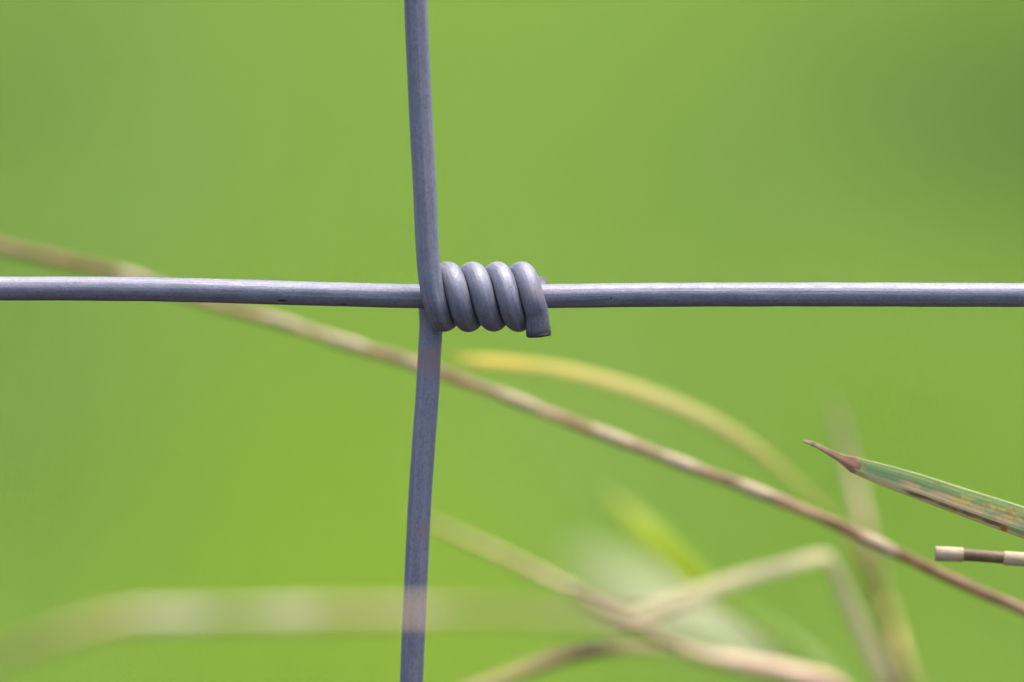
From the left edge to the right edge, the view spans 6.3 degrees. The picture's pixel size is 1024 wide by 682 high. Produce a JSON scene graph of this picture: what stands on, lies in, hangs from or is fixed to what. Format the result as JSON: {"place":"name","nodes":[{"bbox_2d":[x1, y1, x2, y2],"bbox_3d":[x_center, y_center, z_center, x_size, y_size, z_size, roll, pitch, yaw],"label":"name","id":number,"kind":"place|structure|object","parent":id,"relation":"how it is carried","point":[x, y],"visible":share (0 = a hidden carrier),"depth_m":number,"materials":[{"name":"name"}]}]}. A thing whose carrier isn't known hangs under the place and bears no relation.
{"place":"outdoors","nodes":[
{"label":"outdoors","id":0,"kind":"place"},
{"bbox_2d":[0,606,698,660],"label":"grass stalk","id":1,"kind":"object","parent":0,"point":[203,616],"depth_m":0.89,"materials":[{"name":"beige plant"}]},
{"bbox_2d":[0,0,1023,681],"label":"meadow grass","id":2,"kind":"structure","parent":0,"point":[168,454],"depth_m":4.41,"materials":[{"name":"green plant"}]},
{"bbox_3d":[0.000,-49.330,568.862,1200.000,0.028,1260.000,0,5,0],"label":"ground","id":3,"kind":"structure","parent":0,"visible":0},
{"bbox_2d":[0,0,1023,681],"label":"wire fence","id":4,"kind":"object","parent":3,"relation":"on","point":[492,296],"visible":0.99,"depth_m":1.00,"materials":[{"name":"metal"}]},
{"bbox_2d":[0,241,1023,616],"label":"grass stalk","id":5,"kind":"object","parent":3,"relation":"on","point":[686,465],"depth_m":1.04,"materials":[{"name":"brown plant"}]},
{"bbox_2d":[469,641,683,681],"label":"grass blade","id":6,"kind":"object","parent":3,"relation":"on","point":[532,666],"visible":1,"depth_m":1.05,"materials":[{"name":"beige plant"}]},
{"bbox_2d":[430,520,842,681],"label":"grass stalk","id":7,"kind":"object","parent":3,"relation":"on","point":[775,670],"depth_m":1.06,"materials":[{"name":"beige plant"}]},
{"bbox_2d":[564,546,779,660],"bbox_3d":[0.037,0.184,1.208,0.058,0.317,0.022,-2,5,-23],"label":"broad leaf","id":8,"kind":"object","parent":3,"relation":"on","point":[619,583],"visible":0.62,"depth_m":1.19,"materials":[{"name":"plant"}]},
{"bbox_2d":[448,356,903,681],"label":"grass blade","id":9,"kind":"object","parent":3,"relation":"on","point":[885,619],"visible":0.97,"depth_m":1.06,"materials":[{"name":"yellow plant"}]},
{"bbox_2d":[602,488,814,668],"bbox_3d":[0.037,0.183,1.123,0.056,0.334,0.010,-3,6,-33],"label":"grass blade","id":10,"kind":"object","parent":3,"relation":"on","point":[665,551],"visible":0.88,"depth_m":1.09,"materials":[{"name":"green plant"}]},
{"bbox_2d":[609,551,894,681],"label":"bent grass stem","id":11,"kind":"object","parent":3,"relation":"on","point":[851,609],"visible":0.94,"depth_m":1.07,"materials":[{"name":"beige plant"}]},
{"bbox_2d":[830,397,915,681],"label":"grass stalk","id":12,"kind":"object","parent":3,"relation":"on","point":[875,565],"depth_m":1.09,"materials":[{"name":"plant"}]},
{"bbox_2d":[803,440,1023,537],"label":"grass blade","id":13,"kind":"object","parent":3,"relation":"on","point":[998,514],"visible":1,"depth_m":1.00,"materials":[{"name":"green plant"}]},
{"bbox_2d":[934,546,1023,565],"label":"cut straw","id":14,"kind":"object","parent":3,"relation":"on","point":[960,554],"visible":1,"depth_m":1.00,"materials":[{"name":"beige plant"}]}
]}

